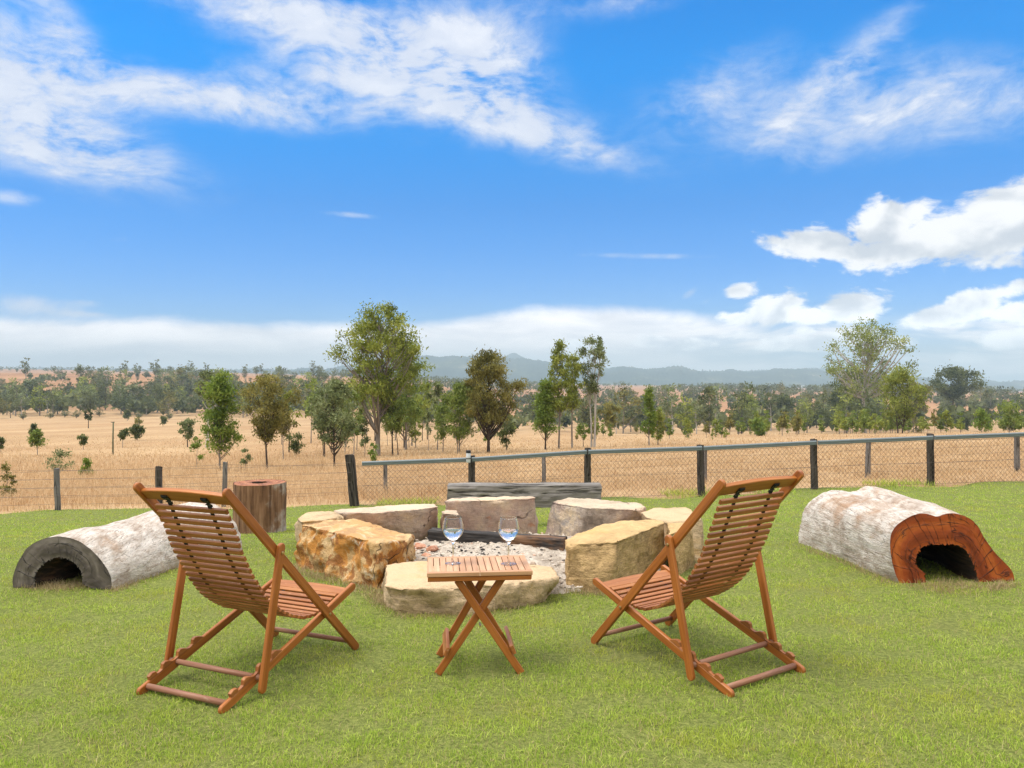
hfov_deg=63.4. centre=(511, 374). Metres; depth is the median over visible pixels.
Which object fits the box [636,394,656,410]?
gum tree
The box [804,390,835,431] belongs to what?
gum tree
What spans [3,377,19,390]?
gum tree
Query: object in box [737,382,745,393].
gum tree
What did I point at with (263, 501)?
tree stump
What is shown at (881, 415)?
sapling
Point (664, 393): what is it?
gum tree
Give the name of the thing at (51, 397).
gum tree
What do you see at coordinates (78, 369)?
gum tree
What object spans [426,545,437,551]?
broken brick
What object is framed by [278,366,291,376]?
gum tree
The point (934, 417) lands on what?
sapling
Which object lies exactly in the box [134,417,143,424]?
gum tree
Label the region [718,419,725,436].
sapling
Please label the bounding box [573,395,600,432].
gum tree
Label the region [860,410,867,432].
sapling
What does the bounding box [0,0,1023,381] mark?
sky
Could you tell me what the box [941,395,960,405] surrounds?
gum tree
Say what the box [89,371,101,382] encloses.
gum tree
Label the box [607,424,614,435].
sapling
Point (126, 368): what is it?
gum tree
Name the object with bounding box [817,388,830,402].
gum tree
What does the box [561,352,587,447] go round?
gum tree
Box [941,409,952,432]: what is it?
sapling
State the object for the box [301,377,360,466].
gum tree
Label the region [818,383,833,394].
gum tree
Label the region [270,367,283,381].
gum tree
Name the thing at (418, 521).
sandstone block
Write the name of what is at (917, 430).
gum tree
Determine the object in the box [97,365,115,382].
gum tree
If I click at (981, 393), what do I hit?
gum tree
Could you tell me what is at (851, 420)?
sapling
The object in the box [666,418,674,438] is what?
sapling
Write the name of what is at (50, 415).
bush
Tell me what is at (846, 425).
sapling
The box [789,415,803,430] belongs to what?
gum tree
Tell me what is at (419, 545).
broken brick
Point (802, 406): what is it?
gum tree
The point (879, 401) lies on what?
gum tree
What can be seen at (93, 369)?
gum tree
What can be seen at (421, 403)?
sapling
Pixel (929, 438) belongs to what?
chain fence
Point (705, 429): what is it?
sapling
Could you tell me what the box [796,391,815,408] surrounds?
gum tree
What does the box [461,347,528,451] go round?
gum tree
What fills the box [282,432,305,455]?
tree
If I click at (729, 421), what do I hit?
sapling
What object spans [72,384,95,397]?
gum tree
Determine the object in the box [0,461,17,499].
bush
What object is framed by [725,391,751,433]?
gum tree
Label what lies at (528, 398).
gum tree
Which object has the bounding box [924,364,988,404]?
gum tree
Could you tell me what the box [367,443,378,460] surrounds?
gum tree
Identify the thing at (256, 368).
gum tree
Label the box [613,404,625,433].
gum tree
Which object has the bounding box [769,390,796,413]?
gum tree
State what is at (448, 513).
sandstone block
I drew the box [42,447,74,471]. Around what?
gum tree
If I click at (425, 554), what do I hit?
broken brick
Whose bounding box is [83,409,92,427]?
gum tree
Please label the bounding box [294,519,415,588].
sandstone block
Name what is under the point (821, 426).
sapling
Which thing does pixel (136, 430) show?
gum tree
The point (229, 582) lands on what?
deck chair
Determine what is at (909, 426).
sapling
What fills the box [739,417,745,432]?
sapling
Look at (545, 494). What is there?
sleeper bench
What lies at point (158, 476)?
wire
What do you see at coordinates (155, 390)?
gum tree
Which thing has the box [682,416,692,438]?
sapling
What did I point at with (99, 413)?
bush
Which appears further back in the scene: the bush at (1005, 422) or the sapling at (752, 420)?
the sapling at (752, 420)
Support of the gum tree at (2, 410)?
on the field
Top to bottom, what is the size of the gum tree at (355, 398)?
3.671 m
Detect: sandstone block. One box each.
[294,511,343,541]
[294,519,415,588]
[334,504,437,541]
[381,561,558,614]
[440,510,458,527]
[445,496,537,533]
[545,498,645,535]
[565,519,665,593]
[641,507,703,561]
[666,522,694,573]
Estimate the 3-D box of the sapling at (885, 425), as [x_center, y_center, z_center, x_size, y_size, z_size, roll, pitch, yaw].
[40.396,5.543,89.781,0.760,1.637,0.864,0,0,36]
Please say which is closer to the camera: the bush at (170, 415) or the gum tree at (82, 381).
the bush at (170, 415)
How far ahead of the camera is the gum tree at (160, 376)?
561.45 m
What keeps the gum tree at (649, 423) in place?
on the field
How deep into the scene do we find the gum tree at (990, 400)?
420.13 m
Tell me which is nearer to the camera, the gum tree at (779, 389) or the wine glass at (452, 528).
the wine glass at (452, 528)
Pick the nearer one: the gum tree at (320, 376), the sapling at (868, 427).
the sapling at (868, 427)
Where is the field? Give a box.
[0,369,1023,513]
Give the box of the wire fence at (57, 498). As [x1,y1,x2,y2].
[0,437,1023,509]
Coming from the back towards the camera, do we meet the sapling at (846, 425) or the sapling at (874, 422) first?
the sapling at (846, 425)
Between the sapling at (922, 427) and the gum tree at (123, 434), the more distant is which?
the sapling at (922, 427)
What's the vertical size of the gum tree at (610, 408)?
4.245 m
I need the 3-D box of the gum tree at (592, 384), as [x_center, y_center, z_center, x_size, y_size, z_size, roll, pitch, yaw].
[4.819,0.991,49.625,2.103,6.947,2.100,0,0,-25]
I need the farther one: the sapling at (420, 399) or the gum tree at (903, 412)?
the gum tree at (903, 412)
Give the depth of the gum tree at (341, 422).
48.46 m
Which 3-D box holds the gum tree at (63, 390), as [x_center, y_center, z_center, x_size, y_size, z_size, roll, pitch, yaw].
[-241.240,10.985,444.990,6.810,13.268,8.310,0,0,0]
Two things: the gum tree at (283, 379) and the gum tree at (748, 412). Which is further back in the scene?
the gum tree at (283, 379)
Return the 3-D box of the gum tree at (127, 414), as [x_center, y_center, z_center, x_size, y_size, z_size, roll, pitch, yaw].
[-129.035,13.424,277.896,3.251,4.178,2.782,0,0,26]
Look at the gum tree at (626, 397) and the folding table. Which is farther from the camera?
the gum tree at (626, 397)
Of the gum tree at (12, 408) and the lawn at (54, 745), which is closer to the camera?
the lawn at (54, 745)
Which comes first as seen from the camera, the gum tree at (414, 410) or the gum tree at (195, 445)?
the gum tree at (195, 445)
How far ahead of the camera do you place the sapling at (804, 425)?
96.85 m
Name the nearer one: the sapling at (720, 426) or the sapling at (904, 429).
the sapling at (720, 426)
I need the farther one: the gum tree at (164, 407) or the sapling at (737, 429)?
the gum tree at (164, 407)
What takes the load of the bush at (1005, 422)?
on the field
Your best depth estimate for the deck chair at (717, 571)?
4.08 m
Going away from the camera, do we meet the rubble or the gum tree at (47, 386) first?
the rubble
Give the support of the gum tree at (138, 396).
on the field
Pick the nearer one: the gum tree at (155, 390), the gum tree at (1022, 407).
the gum tree at (1022, 407)
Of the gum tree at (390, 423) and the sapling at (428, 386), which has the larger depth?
the sapling at (428, 386)
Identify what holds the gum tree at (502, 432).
on the field
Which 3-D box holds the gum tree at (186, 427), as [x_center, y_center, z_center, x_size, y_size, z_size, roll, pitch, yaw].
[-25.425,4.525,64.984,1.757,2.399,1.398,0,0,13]
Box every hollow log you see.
[12,502,242,588]
[799,486,1014,582]
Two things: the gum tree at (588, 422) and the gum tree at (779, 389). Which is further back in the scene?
the gum tree at (779, 389)
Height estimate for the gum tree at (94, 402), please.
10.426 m
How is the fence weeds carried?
on the field
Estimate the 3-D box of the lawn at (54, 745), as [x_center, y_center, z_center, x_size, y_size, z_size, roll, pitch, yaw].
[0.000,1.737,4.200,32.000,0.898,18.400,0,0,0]
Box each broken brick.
[414,542,426,548]
[421,552,430,556]
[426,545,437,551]
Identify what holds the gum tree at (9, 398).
on the field
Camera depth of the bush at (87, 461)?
26.74 m
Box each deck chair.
[133,482,358,713]
[591,470,805,697]
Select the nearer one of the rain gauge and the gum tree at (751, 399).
the rain gauge
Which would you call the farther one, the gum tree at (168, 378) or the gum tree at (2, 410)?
the gum tree at (168, 378)
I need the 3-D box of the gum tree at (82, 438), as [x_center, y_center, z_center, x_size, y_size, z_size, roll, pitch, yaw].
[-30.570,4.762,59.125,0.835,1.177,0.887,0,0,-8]
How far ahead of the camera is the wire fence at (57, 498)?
15.35 m
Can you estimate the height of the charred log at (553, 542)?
0.148 m
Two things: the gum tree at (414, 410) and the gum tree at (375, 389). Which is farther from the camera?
the gum tree at (414, 410)
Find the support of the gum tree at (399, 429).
on the field
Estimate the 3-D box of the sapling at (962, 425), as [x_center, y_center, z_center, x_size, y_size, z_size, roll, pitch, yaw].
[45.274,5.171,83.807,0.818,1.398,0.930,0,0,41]
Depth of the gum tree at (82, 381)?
432.47 m
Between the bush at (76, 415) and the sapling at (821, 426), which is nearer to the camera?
the sapling at (821, 426)
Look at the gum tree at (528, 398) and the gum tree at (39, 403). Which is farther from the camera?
the gum tree at (528, 398)
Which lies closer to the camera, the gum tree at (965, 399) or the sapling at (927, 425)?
the sapling at (927, 425)
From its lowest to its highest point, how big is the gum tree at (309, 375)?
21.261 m
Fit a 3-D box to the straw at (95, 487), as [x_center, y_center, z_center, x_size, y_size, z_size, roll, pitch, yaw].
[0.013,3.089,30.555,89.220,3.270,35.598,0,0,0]
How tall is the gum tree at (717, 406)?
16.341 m
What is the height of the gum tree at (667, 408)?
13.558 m
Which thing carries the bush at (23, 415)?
on the field
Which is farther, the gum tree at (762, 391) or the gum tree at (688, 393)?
the gum tree at (762, 391)
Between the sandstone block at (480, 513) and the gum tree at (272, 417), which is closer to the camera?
the sandstone block at (480, 513)
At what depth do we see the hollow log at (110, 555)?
5.96 m
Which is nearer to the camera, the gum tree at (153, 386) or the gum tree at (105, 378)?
the gum tree at (153, 386)
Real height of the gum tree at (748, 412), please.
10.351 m
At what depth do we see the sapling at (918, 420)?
96.54 m
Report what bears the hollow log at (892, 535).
on the lawn at (54, 745)
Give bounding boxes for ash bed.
[413,533,660,593]
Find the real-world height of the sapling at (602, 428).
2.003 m
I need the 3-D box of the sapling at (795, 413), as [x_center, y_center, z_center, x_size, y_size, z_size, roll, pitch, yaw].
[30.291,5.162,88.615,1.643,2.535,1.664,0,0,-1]
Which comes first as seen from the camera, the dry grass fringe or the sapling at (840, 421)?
the dry grass fringe
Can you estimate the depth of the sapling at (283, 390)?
69.28 m
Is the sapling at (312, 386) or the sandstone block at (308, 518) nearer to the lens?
the sandstone block at (308, 518)
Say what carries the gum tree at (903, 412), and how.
on the field
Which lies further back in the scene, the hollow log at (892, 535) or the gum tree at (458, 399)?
the gum tree at (458, 399)
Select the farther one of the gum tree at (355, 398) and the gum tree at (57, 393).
the gum tree at (57, 393)
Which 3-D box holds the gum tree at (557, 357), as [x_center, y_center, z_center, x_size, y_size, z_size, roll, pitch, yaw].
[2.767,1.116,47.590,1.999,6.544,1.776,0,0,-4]
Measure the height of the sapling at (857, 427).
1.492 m
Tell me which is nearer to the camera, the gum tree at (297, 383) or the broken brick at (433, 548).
the broken brick at (433, 548)
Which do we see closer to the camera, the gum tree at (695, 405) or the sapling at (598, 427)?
the sapling at (598, 427)
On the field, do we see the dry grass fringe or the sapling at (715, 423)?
the sapling at (715, 423)
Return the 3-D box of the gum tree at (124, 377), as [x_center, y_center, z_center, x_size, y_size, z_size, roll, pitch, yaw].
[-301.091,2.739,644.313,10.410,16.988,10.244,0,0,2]
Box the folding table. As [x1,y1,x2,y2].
[427,555,532,675]
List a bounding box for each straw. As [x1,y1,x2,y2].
[0,430,1021,457]
[0,437,1023,512]
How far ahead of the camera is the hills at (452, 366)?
4401.36 m
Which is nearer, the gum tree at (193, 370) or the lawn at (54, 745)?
the lawn at (54, 745)
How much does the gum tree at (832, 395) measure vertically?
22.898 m
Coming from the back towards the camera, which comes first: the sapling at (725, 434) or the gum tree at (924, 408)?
the gum tree at (924, 408)
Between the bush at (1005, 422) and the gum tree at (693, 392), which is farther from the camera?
the gum tree at (693, 392)
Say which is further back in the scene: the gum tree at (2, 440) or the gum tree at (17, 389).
the gum tree at (17, 389)
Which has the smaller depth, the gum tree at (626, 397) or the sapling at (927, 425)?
the sapling at (927, 425)
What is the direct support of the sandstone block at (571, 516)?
on the lawn at (54, 745)
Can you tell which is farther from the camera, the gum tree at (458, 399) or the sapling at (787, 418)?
the sapling at (787, 418)
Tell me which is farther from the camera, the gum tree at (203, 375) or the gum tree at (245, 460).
the gum tree at (203, 375)
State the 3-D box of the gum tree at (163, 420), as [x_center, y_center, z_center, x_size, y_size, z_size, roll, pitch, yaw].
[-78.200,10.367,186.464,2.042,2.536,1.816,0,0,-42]
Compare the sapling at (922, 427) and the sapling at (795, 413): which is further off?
the sapling at (922, 427)
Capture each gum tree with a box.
[0,383,26,414]
[0,389,11,412]
[0,395,14,414]
[0,437,6,448]
[1,401,20,417]
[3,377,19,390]
[9,381,24,415]
[12,392,28,414]
[18,378,35,398]
[19,357,31,378]
[19,380,45,397]
[22,379,41,398]
[26,428,47,453]
[28,383,50,415]
[38,383,57,412]
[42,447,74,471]
[45,390,67,413]
[47,390,56,416]
[47,395,61,412]
[57,383,67,396]
[61,378,74,389]
[70,366,90,383]
[70,376,95,396]
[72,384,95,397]
[76,371,97,389]
[77,390,93,411]
[77,433,88,449]
[81,392,98,408]
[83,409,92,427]
[85,365,94,374]
[88,368,107,389]
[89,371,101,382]
[93,380,116,409]
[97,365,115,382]
[107,380,131,413]
[112,385,134,412]
[115,375,125,390]
[117,428,129,447]
[118,369,130,384]
[120,361,128,383]
[123,409,131,420]
[127,379,148,412]
[129,423,145,439]
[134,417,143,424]
[144,379,152,390]
[148,359,160,374]
[149,383,167,411]
[149,383,181,404]
[156,369,167,384]
[156,389,179,415]
[160,416,167,424]
[162,376,174,388]
[169,364,195,386]
[175,374,192,393]
[175,384,186,396]
[177,418,198,446]
[187,367,198,378]
[189,436,204,464]
[193,370,217,446]
[194,369,245,469]
[224,376,249,413]
[226,372,248,389]
[232,372,304,469]
[236,394,251,417]
[237,383,260,414]
[239,448,252,466]
[252,366,259,373]
[269,375,291,394]
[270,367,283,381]
[277,407,298,458]
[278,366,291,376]
[281,375,295,389]
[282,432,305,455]
[284,385,296,401]
[291,375,301,394]
[292,380,310,402]
[296,372,318,391]
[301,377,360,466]
[303,377,324,395]
[303,384,320,406]
[307,405,341,456]
[309,361,315,370]
[311,370,329,382]
[315,373,325,388]
[323,298,426,455]
[336,407,355,451]
[339,391,365,454]
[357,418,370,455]
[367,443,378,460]
[373,337,435,449]
[379,383,409,455]
[387,405,404,454]
[404,406,423,447]
[431,402,454,451]
[436,380,488,453]
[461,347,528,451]
[494,412,518,448]
[523,391,531,405]
[526,390,539,416]
[527,377,563,449]
[547,339,576,447]
[554,413,563,430]
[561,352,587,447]
[573,334,611,446]
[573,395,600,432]
[575,423,592,446]
[579,408,602,426]
[597,401,622,427]
[601,389,620,404]
[608,384,644,433]
[611,388,633,403]
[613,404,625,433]
[618,381,629,395]
[628,405,636,431]
[630,391,642,410]
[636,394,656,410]
[637,384,657,444]
[650,387,670,399]
[652,408,666,444]
[653,387,659,396]
[659,383,682,433]
[659,406,670,431]
[674,395,698,427]
[684,387,693,402]
[685,399,704,430]
[687,398,702,433]
[689,387,697,398]
[695,386,723,433]
[706,383,734,426]
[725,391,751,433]
[726,396,754,433]
[730,381,768,429]
[736,391,764,426]
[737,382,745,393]
[755,384,766,394]
[759,391,777,430]
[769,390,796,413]
[776,381,786,394]
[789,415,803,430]
[793,395,807,414]
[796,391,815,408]
[799,402,815,432]
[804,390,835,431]
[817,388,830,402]
[818,317,921,432]
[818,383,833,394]
[824,362,867,417]
[830,391,860,432]
[841,386,880,431]
[865,395,891,408]
[869,397,886,430]
[875,364,932,432]
[904,379,935,429]
[905,409,922,432]
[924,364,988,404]
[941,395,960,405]
[960,397,973,410]
[969,388,989,400]
[971,406,992,431]
[981,389,998,409]
[997,389,1011,401]
[1006,393,1023,412]
[1016,393,1023,411]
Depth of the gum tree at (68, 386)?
507.74 m
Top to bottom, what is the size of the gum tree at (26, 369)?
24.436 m
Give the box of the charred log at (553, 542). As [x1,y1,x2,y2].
[427,527,566,550]
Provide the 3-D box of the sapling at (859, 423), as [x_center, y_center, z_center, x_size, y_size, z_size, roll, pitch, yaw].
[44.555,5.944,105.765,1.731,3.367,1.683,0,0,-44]
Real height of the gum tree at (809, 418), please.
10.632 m
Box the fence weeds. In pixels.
[375,476,948,505]
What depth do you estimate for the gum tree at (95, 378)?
577.50 m
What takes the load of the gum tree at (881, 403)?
on the field
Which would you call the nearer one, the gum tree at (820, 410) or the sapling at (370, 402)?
the sapling at (370, 402)
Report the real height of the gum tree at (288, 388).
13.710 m
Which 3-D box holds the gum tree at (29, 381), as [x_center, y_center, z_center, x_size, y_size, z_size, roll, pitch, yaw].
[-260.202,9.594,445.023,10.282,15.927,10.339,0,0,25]
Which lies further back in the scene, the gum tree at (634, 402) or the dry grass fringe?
the gum tree at (634, 402)
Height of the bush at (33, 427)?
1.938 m
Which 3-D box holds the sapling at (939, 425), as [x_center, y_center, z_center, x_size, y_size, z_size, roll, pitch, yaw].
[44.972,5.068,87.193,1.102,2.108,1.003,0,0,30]
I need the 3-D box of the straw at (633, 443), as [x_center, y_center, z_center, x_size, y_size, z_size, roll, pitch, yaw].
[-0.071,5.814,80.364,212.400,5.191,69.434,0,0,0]
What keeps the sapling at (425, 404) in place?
on the field
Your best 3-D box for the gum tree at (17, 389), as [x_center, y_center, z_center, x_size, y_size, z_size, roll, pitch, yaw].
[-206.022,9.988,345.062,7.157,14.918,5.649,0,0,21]
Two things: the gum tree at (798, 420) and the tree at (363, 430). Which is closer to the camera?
the tree at (363, 430)
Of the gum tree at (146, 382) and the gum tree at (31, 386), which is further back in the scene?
the gum tree at (146, 382)
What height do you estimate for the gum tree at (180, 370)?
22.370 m
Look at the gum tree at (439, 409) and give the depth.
47.34 m
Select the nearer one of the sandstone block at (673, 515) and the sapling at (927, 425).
the sandstone block at (673, 515)
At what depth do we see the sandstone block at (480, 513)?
7.43 m
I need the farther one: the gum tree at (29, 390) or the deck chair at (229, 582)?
the gum tree at (29, 390)
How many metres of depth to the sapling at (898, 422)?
91.07 m
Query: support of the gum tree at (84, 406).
on the field
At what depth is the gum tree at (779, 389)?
707.43 m
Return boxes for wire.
[28,463,350,503]
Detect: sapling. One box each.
[274,389,289,444]
[280,389,302,451]
[301,378,317,442]
[354,409,363,449]
[356,395,369,439]
[366,399,376,440]
[400,387,422,447]
[411,386,423,445]
[415,383,430,440]
[419,381,432,439]
[423,410,433,450]
[425,381,445,449]
[592,418,600,438]
[600,419,606,434]
[606,416,612,436]
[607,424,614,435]
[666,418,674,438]
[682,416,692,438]
[701,421,710,437]
[712,418,718,436]
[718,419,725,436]
[722,428,729,437]
[724,412,735,434]
[735,421,741,434]
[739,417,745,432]
[748,410,757,432]
[759,410,770,422]
[764,420,769,434]
[773,410,789,435]
[785,414,790,433]
[790,412,802,427]
[801,414,806,430]
[817,415,825,433]
[830,410,846,433]
[841,411,848,432]
[847,410,856,432]
[852,420,859,433]
[855,408,865,432]
[859,409,870,432]
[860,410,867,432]
[864,409,872,432]
[866,413,883,433]
[876,410,884,427]
[881,419,888,432]
[887,413,894,432]
[894,416,902,428]
[900,420,908,432]
[905,418,913,430]
[915,416,925,432]
[920,416,926,429]
[922,418,932,429]
[930,409,940,432]
[934,413,944,432]
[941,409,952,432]
[954,412,965,430]
[955,419,964,432]
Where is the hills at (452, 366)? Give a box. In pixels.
[4,355,1023,390]
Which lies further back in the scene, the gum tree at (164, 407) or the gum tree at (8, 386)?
the gum tree at (8, 386)
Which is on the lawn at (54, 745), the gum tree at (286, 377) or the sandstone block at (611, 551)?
the sandstone block at (611, 551)
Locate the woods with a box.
[0,366,1023,433]
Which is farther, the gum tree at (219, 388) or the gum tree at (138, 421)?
the gum tree at (138, 421)
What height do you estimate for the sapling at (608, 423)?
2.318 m
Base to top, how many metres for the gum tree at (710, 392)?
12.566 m
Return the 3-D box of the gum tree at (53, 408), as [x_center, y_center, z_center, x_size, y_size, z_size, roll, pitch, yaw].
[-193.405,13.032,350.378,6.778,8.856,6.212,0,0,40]
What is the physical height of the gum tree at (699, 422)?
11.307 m
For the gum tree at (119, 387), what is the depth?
371.62 m
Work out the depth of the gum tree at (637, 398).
271.51 m
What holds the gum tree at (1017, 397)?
on the field
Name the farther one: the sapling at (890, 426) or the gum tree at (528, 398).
the gum tree at (528, 398)
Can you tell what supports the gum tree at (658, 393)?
on the field
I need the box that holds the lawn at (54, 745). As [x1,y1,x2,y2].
[0,481,1023,767]
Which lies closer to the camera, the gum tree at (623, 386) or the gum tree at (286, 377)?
the gum tree at (286, 377)
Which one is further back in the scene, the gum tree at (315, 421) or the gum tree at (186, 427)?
the gum tree at (186, 427)
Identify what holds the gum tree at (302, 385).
on the field
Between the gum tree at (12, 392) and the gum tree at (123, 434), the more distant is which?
the gum tree at (12, 392)
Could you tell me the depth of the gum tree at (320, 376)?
594.34 m
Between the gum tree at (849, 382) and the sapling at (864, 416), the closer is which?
the sapling at (864, 416)
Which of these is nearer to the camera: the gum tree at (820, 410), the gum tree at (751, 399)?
the gum tree at (820, 410)
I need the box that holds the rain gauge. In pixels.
[466,450,470,462]
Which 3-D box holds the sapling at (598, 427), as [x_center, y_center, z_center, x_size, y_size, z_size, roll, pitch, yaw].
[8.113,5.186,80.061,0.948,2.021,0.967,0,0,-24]
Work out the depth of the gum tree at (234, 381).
382.52 m
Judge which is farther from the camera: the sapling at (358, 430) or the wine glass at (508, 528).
the sapling at (358, 430)
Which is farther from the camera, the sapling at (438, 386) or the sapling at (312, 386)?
the sapling at (312, 386)
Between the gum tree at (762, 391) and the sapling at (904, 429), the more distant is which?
the gum tree at (762, 391)
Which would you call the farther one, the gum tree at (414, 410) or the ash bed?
the gum tree at (414, 410)
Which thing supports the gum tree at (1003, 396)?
on the field
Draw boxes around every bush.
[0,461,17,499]
[17,411,26,418]
[28,423,37,434]
[46,411,54,417]
[60,410,70,416]
[71,410,80,417]
[78,457,93,475]
[94,409,105,416]
[165,411,173,418]
[751,417,766,435]
[986,398,1023,432]
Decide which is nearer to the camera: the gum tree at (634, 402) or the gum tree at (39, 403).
the gum tree at (634, 402)
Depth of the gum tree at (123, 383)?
475.65 m
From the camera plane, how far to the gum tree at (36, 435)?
48.88 m
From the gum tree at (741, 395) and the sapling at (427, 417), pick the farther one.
the gum tree at (741, 395)
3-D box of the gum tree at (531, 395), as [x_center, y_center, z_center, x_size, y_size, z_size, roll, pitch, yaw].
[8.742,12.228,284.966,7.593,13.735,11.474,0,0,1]
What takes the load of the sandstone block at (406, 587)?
on the lawn at (54, 745)
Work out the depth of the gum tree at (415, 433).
55.86 m
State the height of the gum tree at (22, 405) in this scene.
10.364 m
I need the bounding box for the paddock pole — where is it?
[111,422,114,454]
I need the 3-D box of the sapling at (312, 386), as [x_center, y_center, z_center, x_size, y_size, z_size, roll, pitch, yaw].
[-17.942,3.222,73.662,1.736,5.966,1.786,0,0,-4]
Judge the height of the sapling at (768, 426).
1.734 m
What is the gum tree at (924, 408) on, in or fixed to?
on the field
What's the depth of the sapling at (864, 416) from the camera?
92.72 m
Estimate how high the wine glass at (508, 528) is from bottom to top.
0.238 m
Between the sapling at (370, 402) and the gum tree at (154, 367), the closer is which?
the sapling at (370, 402)
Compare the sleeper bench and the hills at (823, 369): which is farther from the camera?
the hills at (823, 369)
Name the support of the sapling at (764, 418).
on the field
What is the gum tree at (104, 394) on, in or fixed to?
on the field
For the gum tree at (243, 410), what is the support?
on the field
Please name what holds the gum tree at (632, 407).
on the field
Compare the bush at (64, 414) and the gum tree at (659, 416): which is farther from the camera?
the bush at (64, 414)
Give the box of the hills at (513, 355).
[506,353,523,358]
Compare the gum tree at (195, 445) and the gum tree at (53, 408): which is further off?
the gum tree at (53, 408)
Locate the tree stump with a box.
[233,479,286,533]
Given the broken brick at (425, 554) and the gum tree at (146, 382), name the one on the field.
the gum tree at (146, 382)
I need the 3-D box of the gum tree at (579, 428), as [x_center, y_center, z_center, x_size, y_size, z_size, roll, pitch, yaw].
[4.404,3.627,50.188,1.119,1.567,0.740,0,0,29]
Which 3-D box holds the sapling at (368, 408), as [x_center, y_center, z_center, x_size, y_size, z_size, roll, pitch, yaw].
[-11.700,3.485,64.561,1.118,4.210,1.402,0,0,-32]
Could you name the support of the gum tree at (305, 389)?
on the field
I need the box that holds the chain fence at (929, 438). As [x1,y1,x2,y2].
[345,432,1023,505]
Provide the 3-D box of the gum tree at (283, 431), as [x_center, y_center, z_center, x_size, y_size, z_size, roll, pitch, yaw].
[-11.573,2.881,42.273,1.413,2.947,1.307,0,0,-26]
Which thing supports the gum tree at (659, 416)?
on the field
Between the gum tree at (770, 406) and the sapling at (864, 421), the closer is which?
the sapling at (864, 421)
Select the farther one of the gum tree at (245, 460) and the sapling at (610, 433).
the sapling at (610, 433)
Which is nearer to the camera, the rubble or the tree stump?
the rubble
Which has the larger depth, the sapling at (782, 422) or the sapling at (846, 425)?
the sapling at (846, 425)
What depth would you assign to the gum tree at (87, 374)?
550.73 m
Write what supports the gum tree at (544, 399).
on the field
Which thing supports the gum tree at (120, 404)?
on the field
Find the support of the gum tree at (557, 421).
on the field
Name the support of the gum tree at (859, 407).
on the field
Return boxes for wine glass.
[442,515,463,564]
[498,516,518,565]
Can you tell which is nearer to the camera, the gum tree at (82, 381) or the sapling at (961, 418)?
the sapling at (961, 418)
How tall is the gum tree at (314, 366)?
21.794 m
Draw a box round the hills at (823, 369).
[744,367,837,371]
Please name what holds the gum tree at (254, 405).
on the field
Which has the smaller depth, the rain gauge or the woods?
the rain gauge
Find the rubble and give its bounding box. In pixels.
[414,531,660,588]
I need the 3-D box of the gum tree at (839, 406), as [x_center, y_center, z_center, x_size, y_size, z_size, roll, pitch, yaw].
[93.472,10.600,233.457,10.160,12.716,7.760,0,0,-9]
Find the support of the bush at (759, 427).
on the field
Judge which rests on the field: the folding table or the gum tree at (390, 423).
the gum tree at (390, 423)
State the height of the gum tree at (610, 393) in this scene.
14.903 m
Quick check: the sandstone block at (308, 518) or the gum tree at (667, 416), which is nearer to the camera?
the sandstone block at (308, 518)
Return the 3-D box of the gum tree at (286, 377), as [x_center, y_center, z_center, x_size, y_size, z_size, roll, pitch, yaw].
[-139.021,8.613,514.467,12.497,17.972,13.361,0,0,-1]
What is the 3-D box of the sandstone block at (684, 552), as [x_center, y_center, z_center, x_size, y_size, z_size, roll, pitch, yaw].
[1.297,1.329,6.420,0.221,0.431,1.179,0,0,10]
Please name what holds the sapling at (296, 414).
on the field
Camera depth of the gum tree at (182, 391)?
473.66 m
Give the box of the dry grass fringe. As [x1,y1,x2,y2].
[11,545,1020,619]
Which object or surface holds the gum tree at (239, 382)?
on the field
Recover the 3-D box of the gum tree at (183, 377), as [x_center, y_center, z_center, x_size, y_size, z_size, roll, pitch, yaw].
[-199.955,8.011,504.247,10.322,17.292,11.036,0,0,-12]
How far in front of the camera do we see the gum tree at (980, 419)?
82.23 m
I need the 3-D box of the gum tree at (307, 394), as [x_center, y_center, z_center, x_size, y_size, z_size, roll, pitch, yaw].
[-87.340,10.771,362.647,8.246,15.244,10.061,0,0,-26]
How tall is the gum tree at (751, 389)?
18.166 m
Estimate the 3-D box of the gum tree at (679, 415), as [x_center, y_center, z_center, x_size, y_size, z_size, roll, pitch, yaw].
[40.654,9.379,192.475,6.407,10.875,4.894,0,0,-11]
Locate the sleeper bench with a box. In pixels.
[447,482,601,507]
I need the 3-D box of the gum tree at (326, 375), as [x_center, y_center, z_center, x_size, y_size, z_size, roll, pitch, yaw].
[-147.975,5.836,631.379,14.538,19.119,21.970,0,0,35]
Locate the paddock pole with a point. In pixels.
(113, 438)

